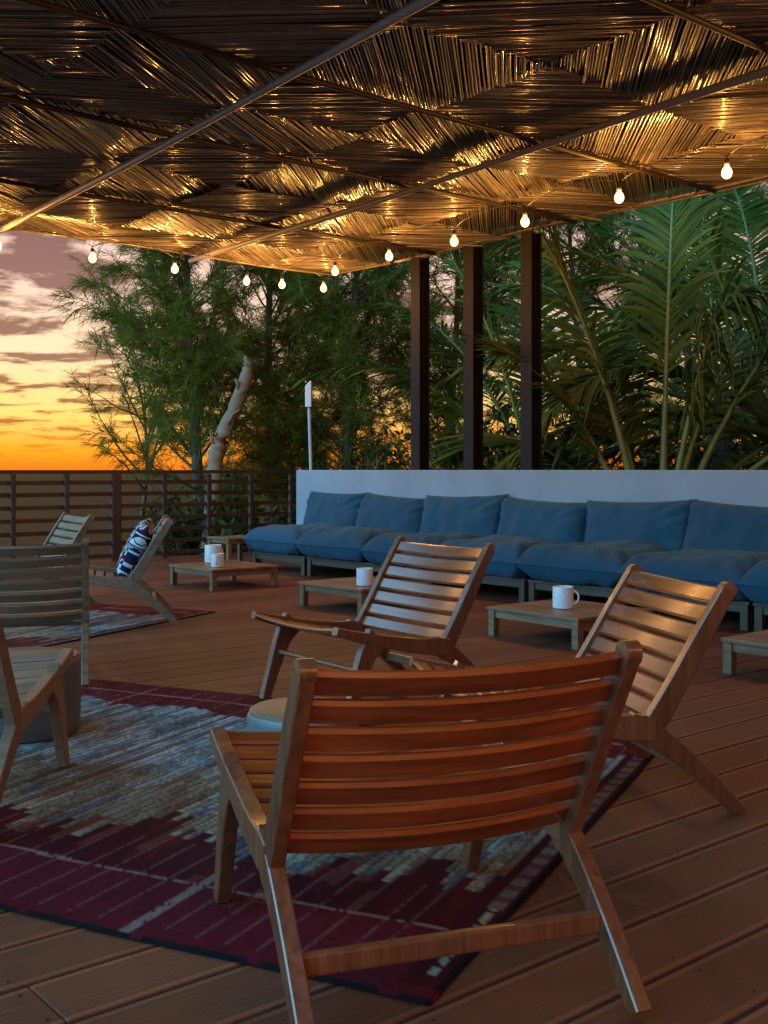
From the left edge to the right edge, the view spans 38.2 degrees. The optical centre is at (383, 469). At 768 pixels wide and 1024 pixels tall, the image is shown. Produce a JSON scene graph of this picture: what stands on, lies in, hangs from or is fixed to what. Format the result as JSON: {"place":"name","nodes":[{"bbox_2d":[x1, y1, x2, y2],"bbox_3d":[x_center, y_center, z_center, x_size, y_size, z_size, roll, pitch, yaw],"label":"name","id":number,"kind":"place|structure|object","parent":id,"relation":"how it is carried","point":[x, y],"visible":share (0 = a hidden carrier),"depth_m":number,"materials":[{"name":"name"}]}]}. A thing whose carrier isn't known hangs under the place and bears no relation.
{"place":"outdoors","nodes":[
{"label":"outdoors","id":0,"kind":"place"},
{"bbox_2d":[0,473,294,560],"bbox_3d":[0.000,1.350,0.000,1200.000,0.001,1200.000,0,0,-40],"label":"ground","id":1,"kind":"structure","parent":0,"point":[33,514],"depth_m":44.73,"materials":[{"name":"brown wood"}]},
{"bbox_2d":[58,293,229,522],"bbox_3d":[-4.151,-0.948,20.053,3.544,4.609,3.327,0,0,-40],"label":"feathery tree","id":2,"kind":"object","parent":1,"relation":"on","point":[99,339],"visible":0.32,"depth_m":19.48,"materials":[{"name":"green plant"}]},
{"bbox_2d":[41,239,339,546],"bbox_3d":[-3.020,-2.883,18.727,5.213,8.572,4.831,0,0,-40],"label":"feathery tree","id":3,"kind":"object","parent":1,"relation":"on","point":[192,420],"visible":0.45,"depth_m":18.07,"materials":[{"name":"green plant"}]},
{"bbox_2d":[131,486,256,555],"bbox_3d":[-3.049,0.853,17.597,2.052,1.340,1.989,0,0,-40],"label":"shrub","id":4,"kind":"object","parent":1,"relation":"on","point":[180,534],"visible":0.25,"depth_m":17.18,"materials":[{"name":"green plant"}]},
{"bbox_2d":[200,356,252,554],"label":"dead tree","id":5,"kind":"object","parent":1,"relation":"on","point":[217,449],"visible":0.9,"depth_m":16.94,"materials":[{"name":"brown wood"}]},
{"bbox_2d":[177,473,295,552],"bbox_3d":[-1.898,0.812,16.988,2.430,1.542,2.409,0,0,-40],"label":"shrub","id":6,"kind":"object","parent":1,"relation":"on","point":[234,520],"visible":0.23,"depth_m":16.68,"materials":[{"name":"green plant"}]},
{"bbox_2d":[141,254,409,522],"bbox_3d":[-1.606,-3.124,19.695,4.675,8.962,4.962,0,0,9],"label":"feathery tree","id":7,"kind":"object","parent":1,"relation":"on","point":[270,311],"visible":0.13,"depth_m":19.40,"materials":[{"name":"green plant"}]},
{"bbox_2d":[305,381,312,469],"bbox_3d":[-1.072,0.025,16.206,0.148,2.652,0.172,0,0,0],"label":"lamp post","id":8,"kind":"object","parent":1,"relation":"on","point":[308,395],"visible":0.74,"depth_m":16.18,"materials":[{"name":"white metal"}]},
{"bbox_2d":[278,445,362,521],"bbox_3d":[-0.843,0.524,18.223,1.817,1.887,1.991,0,0,5],"label":"shrub","id":9,"kind":"object","parent":1,"relation":"on","point":[323,467],"visible":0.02,"depth_m":18.45,"materials":[{"name":"green plant"}]},
{"bbox_2d":[235,248,462,521],"bbox_3d":[-0.435,-2.756,19.048,4.292,8.764,4.964,0,0,-40],"label":"feathery tree","id":10,"kind":"object","parent":1,"relation":"on","point":[383,281],"visible":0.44,"depth_m":18.75,"materials":[{"name":"green plant"}]},
{"bbox_2d":[0,658,767,1023],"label":"deck joists","id":11,"kind":"object","parent":1,"relation":"on","point":[760,1006],"depth_m":2.51,"materials":[{"name":"brown wood"}]},
{"bbox_2d":[0,552,767,1023],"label":"deck","id":12,"kind":"structure","parent":11,"relation":"on","point":[234,638],"depth_m":2.93,"materials":[{"name":"brown wood"}]},
{"bbox_2d":[3,603,215,647],"bbox_3d":[-3.108,1.093,8.134,2.903,0.007,2.390,0,0,25],"label":"rug","id":13,"kind":"object","parent":12,"relation":"on","point":[104,619],"visible":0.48,"depth_m":7.74,"materials":[{"name":"grey fabric"}]},
{"bbox_2d":[0,512,98,605],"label":"lounge chair","id":14,"kind":"object","parent":13,"relation":"on","point":[76,537],"visible":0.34,"depth_m":9.21,"materials":[{"name":"brown wood"}]},
{"bbox_2d":[40,515,177,622],"bbox_3d":[-2.005,0.716,8.140,0.940,0.741,0.720,0,0,-13],"label":"lounge chair","id":15,"kind":"object","parent":13,"relation":"on","point":[135,583],"visible":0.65,"depth_m":7.86,"materials":[{"name":"brown wood"}]},
{"bbox_2d":[117,518,153,576],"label":"cushion","id":16,"kind":"object","parent":15,"relation":"on","point":[137,545],"visible":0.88,"depth_m":7.93,"materials":[{"name":"fabric"}]},
{"bbox_2d":[0,470,295,559],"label":"slat fence","id":17,"kind":"object","parent":12,"relation":"on","point":[116,517],"visible":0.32,"depth_m":13.73,"materials":[{"name":"brown wood"}]},
{"bbox_2d":[169,560,278,590],"bbox_3d":[-1.532,1.002,10.601,0.736,0.195,0.800,0,0,-40],"label":"table","id":18,"kind":"object","parent":12,"relation":"on","point":[233,569],"visible":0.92,"depth_m":10.41,"materials":[{"name":"brown wood"}]},
{"bbox_2d":[205,544,223,562],"bbox_3d":[-1.671,0.818,10.874,0.166,0.173,0.190,0,0,3],"label":"mug","id":19,"kind":"object","parent":18,"relation":"on","point":[213,548],"visible":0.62,"depth_m":10.79,"materials":[{"name":"ceramic"}]},
{"bbox_2d":[211,553,223,566],"bbox_3d":[-1.549,0.842,10.354,0.120,0.125,0.137,0,0,-37],"label":"mug","id":20,"kind":"object","parent":18,"relation":"on","point":[217,559],"visible":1,"depth_m":10.31,"materials":[{"name":"ceramic"}]},
{"bbox_2d":[207,535,261,562],"bbox_3d":[-1.688,0.926,12.539,0.456,0.347,0.460,0,0,-40],"label":"side table","id":21,"kind":"object","parent":12,"relation":"on","point":[229,540],"visible":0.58,"depth_m":12.38,"materials":[{"name":"brown wood"}]},
{"bbox_2d":[252,551,309,575],"bbox_3d":[-0.819,1.000,12.198,0.848,0.199,1.005,0,0,-40],"label":"sofa base","id":22,"kind":"object","parent":12,"relation":"on","point":[258,555],"visible":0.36,"depth_m":11.85,"materials":[{"name":"brown wood"}]},
{"bbox_2d":[242,522,342,554],"bbox_3d":[-0.851,0.737,12.185,1.010,0.327,1.081,0,0,-38],"label":"seat cushion","id":23,"kind":"object","parent":22,"relation":"on","point":[278,539],"visible":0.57,"depth_m":11.86,"materials":[{"name":"blue fabric"}]},
{"bbox_2d":[303,491,369,526],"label":"back cushion","id":24,"kind":"object","parent":23,"relation":"on","point":[338,509],"visible":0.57,"depth_m":12.24,"materials":[{"name":"blue fabric"}]},
{"bbox_2d":[0,679,653,1005],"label":"rug","id":25,"kind":"object","parent":12,"relation":"on","point":[110,828],"visible":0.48,"depth_m":3.09,"materials":[{"name":"red fabric"}]},
{"bbox_2d":[0,617,73,803],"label":"lounge chair","id":26,"kind":"object","parent":25,"relation":"on","point":[31,685],"visible":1,"depth_m":3.82,"materials":[{"name":"brown wood"}]},
{"bbox_2d":[0,647,80,742],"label":"stump stool","id":27,"kind":"object","parent":25,"relation":"on","point":[39,728],"visible":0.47,"depth_m":4.54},
{"bbox_2d":[0,538,88,686],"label":"lounge chair","id":28,"kind":"object","parent":25,"relation":"on","point":[53,602],"visible":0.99,"depth_m":5.64,"materials":[{"name":"brown wood"}]},
{"bbox_2d":[247,697,358,731],"bbox_3d":[-0.246,0.902,3.363,0.329,0.369,0.337,0,0,-40],"label":"stump stool","id":29,"kind":"object","parent":25,"relation":"on","point":[266,716],"visible":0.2,"depth_m":3.27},
{"bbox_2d":[251,536,494,698],"bbox_3d":[-0.039,0.716,5.238,0.940,0.741,0.720,0,0,-37],"label":"lounge chair","id":30,"kind":"object","parent":25,"relation":"on","point":[438,642],"visible":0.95,"depth_m":5.30,"materials":[{"name":"brown wood"}]},
{"bbox_2d":[210,639,651,1023],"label":"lounge chair","id":31,"kind":"object","parent":25,"relation":"on","point":[409,773],"visible":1,"depth_m":2.24,"materials":[{"name":"brown wood"}]},
{"bbox_2d":[409,564,745,816],"bbox_3d":[0.625,0.728,3.800,0.940,0.741,0.720,0,0,-12],"label":"lounge chair","id":32,"kind":"object","parent":25,"relation":"on","point":[641,731],"visible":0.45,"depth_m":3.69,"materials":[{"name":"brown wood"}]},
{"bbox_2d":[298,577,431,613],"bbox_3d":[-0.157,1.002,8.947,0.736,0.195,0.800,0,0,-41],"label":"table","id":33,"kind":"object","parent":12,"relation":"on","point":[348,587],"visible":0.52,"depth_m":8.77,"materials":[{"name":"brown wood"}]},
{"bbox_2d":[356,567,372,585],"bbox_3d":[-0.155,0.837,8.714,0.129,0.135,0.148,0,0,-27],"label":"mug","id":34,"kind":"object","parent":33,"relation":"on","point":[364,576],"visible":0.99,"depth_m":8.65,"materials":[{"name":"ceramic"}]},
{"bbox_2d":[0,0,767,469],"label":"pergola","id":35,"kind":"object","parent":12,"relation":"on","point":[280,134],"visible":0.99,"depth_m":7.50,"materials":[{"name":"brown wood"}]},
{"bbox_2d":[0,229,324,283],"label":"string light","id":36,"kind":"object","parent":35,"relation":"hanging from","point":[175,262],"visible":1,"depth_m":11.23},
{"bbox_2d":[280,134,767,279],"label":"string light","id":37,"kind":"object","parent":35,"relation":"hanging from","point":[726,163],"visible":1,"depth_m":8.94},
{"bbox_2d":[7,563,766,1020],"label":"deck screws","id":38,"kind":"object","parent":12,"relation":"attached to","point":[535,901],"visible":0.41,"depth_m":2.77,"materials":[{"name":"metal"}]},
{"bbox_2d":[307,557,588,602],"bbox_3d":[0.505,1.000,10.607,0.848,0.199,3.075,0,0,-40],"label":"sofa base","id":39,"kind":"object","parent":12,"relation":"on","point":[522,584],"visible":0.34,"depth_m":10.27,"materials":[{"name":"brown wood"}]},
{"bbox_2d":[293,525,405,561],"bbox_3d":[-0.202,0.735,11.386,1.010,0.333,1.081,1,-1,-41],"label":"seat cushion","id":40,"kind":"object","parent":39,"relation":"on","point":[336,542],"visible":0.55,"depth_m":11.04,"materials":[{"name":"blue fabric"}]},
{"bbox_2d":[355,492,424,532],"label":"back cushion","id":41,"kind":"object","parent":40,"relation":"on","point":[391,512],"visible":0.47,"depth_m":11.48,"materials":[{"name":"blue fabric"}]},
{"bbox_2d":[358,532,483,569],"bbox_3d":[0.484,0.747,10.576,1.010,0.326,1.081,1,0,-40],"label":"seat cushion","id":42,"kind":"object","parent":39,"relation":"on","point":[375,550],"visible":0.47,"depth_m":10.39,"materials":[{"name":"blue fabric"}]},
{"bbox_2d":[419,494,508,536],"bbox_3d":[0.749,0.528,10.832,0.304,0.598,1.126,21,-15,-39],"label":"back cushion","id":43,"kind":"object","parent":42,"relation":"on","point":[478,515],"visible":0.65,"depth_m":10.68,"materials":[{"name":"blue fabric"}]},
{"bbox_2d":[436,533,550,578],"bbox_3d":[1.141,0.737,9.805,1.010,0.333,1.081,0,0,-39],"label":"seat cushion","id":44,"kind":"object","parent":39,"relation":"on","point":[511,549],"visible":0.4,"depth_m":9.32,"materials":[{"name":"blue fabric"}]},
{"bbox_2d":[496,497,586,543],"bbox_3d":[1.423,0.551,10.027,0.310,0.598,1.126,23,-13,-36],"label":"back cushion","id":45,"kind":"object","parent":44,"relation":"on","point":[558,522],"visible":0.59,"depth_m":9.85,"materials":[{"name":"blue fabric"}]},
{"bbox_2d":[296,470,767,612],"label":"wall","id":46,"kind":"structure","parent":12,"relation":"on","point":[743,487],"depth_m":10.12,"materials":[{"name":"white paint"}]},
{"bbox_2d":[486,599,653,649],"bbox_3d":[1.217,1.002,7.294,0.736,0.195,0.800,0,0,-39],"label":"table","id":47,"kind":"object","parent":12,"relation":"on","point":[578,617],"visible":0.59,"depth_m":7.15,"materials":[{"name":"brown wood"}]},
{"bbox_2d":[553,585,579,608],"bbox_3d":[1.182,0.834,7.273,0.156,0.142,0.136,0,0,-17],"label":"mug","id":48,"kind":"object","parent":47,"relation":"on","point":[563,596],"visible":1,"depth_m":7.21,"materials":[{"name":"ceramic"}]},
{"bbox_2d":[528,579,754,630],"bbox_3d":[2.159,1.000,8.617,0.848,0.199,2.040,0,0,-40],"label":"sofa base","id":49,"kind":"object","parent":12,"relation":"on","point":[745,609],"visible":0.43,"depth_m":8.53,"materials":[{"name":"brown wood"}]},
{"bbox_2d":[514,540,665,587],"bbox_3d":[1.793,0.731,8.976,1.010,0.330,1.081,0,0,-41],"label":"seat cushion","id":50,"kind":"object","parent":49,"relation":"on","point":[594,563],"visible":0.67,"depth_m":8.70,"materials":[{"name":"blue fabric"}]},
{"bbox_2d":[584,499,696,551],"bbox_3d":[2.094,0.540,9.224,0.309,0.598,1.126,17,-12,-38],"label":"back cushion","id":51,"kind":"object","parent":50,"relation":"on","point":[663,525],"visible":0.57,"depth_m":9.05,"materials":[{"name":"blue fabric"}]},
{"bbox_2d":[616,547,767,600],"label":"seat cushion","id":52,"kind":"object","parent":49,"relation":"on","point":[713,567],"visible":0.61,"depth_m":7.85,"materials":[{"name":"blue fabric"}]},
{"bbox_2d":[682,499,767,551],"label":"back cushion","id":53,"kind":"object","parent":52,"relation":"on","point":[711,525],"visible":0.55,"depth_m":8.44,"materials":[{"name":"blue fabric"}]},
{"bbox_2d":[721,630,767,674],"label":"table","id":54,"kind":"object","parent":12,"relation":"on","point":[753,643],"visible":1,"depth_m":5.96,"materials":[{"name":"brown wood"}]},
{"bbox_2d":[753,603,767,631],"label":"sofa base","id":55,"kind":"object","parent":12,"relation":"on","point":[760,611],"visible":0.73,"depth_m":7.50,"materials":[{"name":"brown wood"}]},
{"bbox_2d":[735,559,767,604],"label":"seat cushion","id":56,"kind":"object","parent":55,"relation":"on","point":[754,586],"visible":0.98,"depth_m":7.40,"materials":[{"name":"blue fabric"}]},
{"bbox_2d":[355,414,462,469],"bbox_3d":[0.432,0.254,16.552,1.870,2.221,2.117,0,0,3],"label":"shrub","id":57,"kind":"object","parent":1,"relation":"on","point":[386,465],"visible":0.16,"depth_m":16.38,"materials":[{"name":"green plant"}]},
{"bbox_2d":[331,226,591,469],"bbox_3d":[1.190,-2.677,20.486,5.158,8.067,4.804,0,0,-40],"label":"feathery tree","id":58,"kind":"object","parent":1,"relation":"on","point":[489,274],"visible":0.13,"depth_m":20.00,"materials":[{"name":"green plant"}]},
{"bbox_2d":[407,397,574,469],"bbox_3d":[1.335,0.216,14.961,2.107,2.295,2.506,0,0,-40],"label":"shrub","id":59,"kind":"object","parent":1,"relation":"on","point":[506,432],"visible":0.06,"depth_m":14.59,"materials":[{"name":"green plant"}]},
{"bbox_2d":[290,225,754,469],"bbox_3d":[2.013,-1.065,14.765,6.428,4.896,4.042,0,0,-19],"label":"palm tree","id":60,"kind":"object","parent":1,"relation":"on","point":[504,310],"visible":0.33,"depth_m":14.89,"materials":[{"name":"green plant"}]},
{"bbox_2d":[444,410,607,469],"bbox_3d":[2.240,0.185,16.892,2.705,2.362,2.395,0,0,-30],"label":"shrub","id":61,"kind":"object","parent":1,"relation":"on","point":[494,456],"visible":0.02,"depth_m":16.74,"materials":[{"name":"green plant"}]},
{"bbox_2d":[430,210,722,469],"bbox_3d":[3.619,-2.910,21.252,5.736,8.781,5.721,0,0,25],"label":"feathery tree","id":62,"kind":"object","parent":1,"relation":"on","point":[570,234],"visible":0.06,"depth_m":20.79,"materials":[{"name":"green plant"}]},
{"bbox_2d":[430,187,767,469],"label":"palm tree","id":63,"kind":"object","parent":1,"relation":"on","point":[658,237],"visible":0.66,"depth_m":11.10,"materials":[{"name":"green plant"}]},
{"bbox_2d":[432,183,767,469],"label":"palm tree","id":64,"kind":"object","parent":1,"relation":"on","point":[758,405],"visible":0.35,"depth_m":12.21,"materials":[{"name":"green plant"}]},
{"bbox_2d":[459,192,764,469],"bbox_3d":[4.704,-1.736,15.929,7.300,6.204,2.724,0,0,2],"label":"palm tree","id":65,"kind":"object","parent":1,"relation":"on","point":[720,445],"visible":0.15,"depth_m":15.72,"materials":[{"name":"green plant"}]},
{"bbox_2d":[547,386,728,469],"bbox_3d":[3.745,0.073,15.708,2.494,2.587,3.307,0,0,-21],"label":"shrub","id":66,"kind":"object","parent":1,"relation":"on","point":[645,460],"visible":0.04,"depth_m":15.41,"materials":[{"name":"green plant"}]},
{"bbox_2d":[555,182,767,469],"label":"feathery tree","id":67,"kind":"object","parent":1,"relation":"on","point":[623,215],"visible":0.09,"depth_m":18.44,"materials":[{"name":"green plant"}]},
{"bbox_2d":[614,437,767,469],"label":"shrub","id":68,"kind":"object","parent":1,"relation":"on","point":[656,455],"visible":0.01,"depth_m":13.02,"materials":[{"name":"green plant"}]},
{"bbox_2d":[650,351,764,469],"bbox_3d":[5.467,-0.295,16.427,2.564,3.315,2.927,0,0,-29],"label":"shrub","id":69,"kind":"object","parent":1,"relation":"on","point":[735,445],"visible":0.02,"depth_m":16.39,"materials":[{"name":"green plant"}]},
{"bbox_2d":[0,182,767,469],"label":"sky","id":70,"kind":"structure","parent":0,"point":[40,422],"materials":[{"name":"orange"}]}
]}

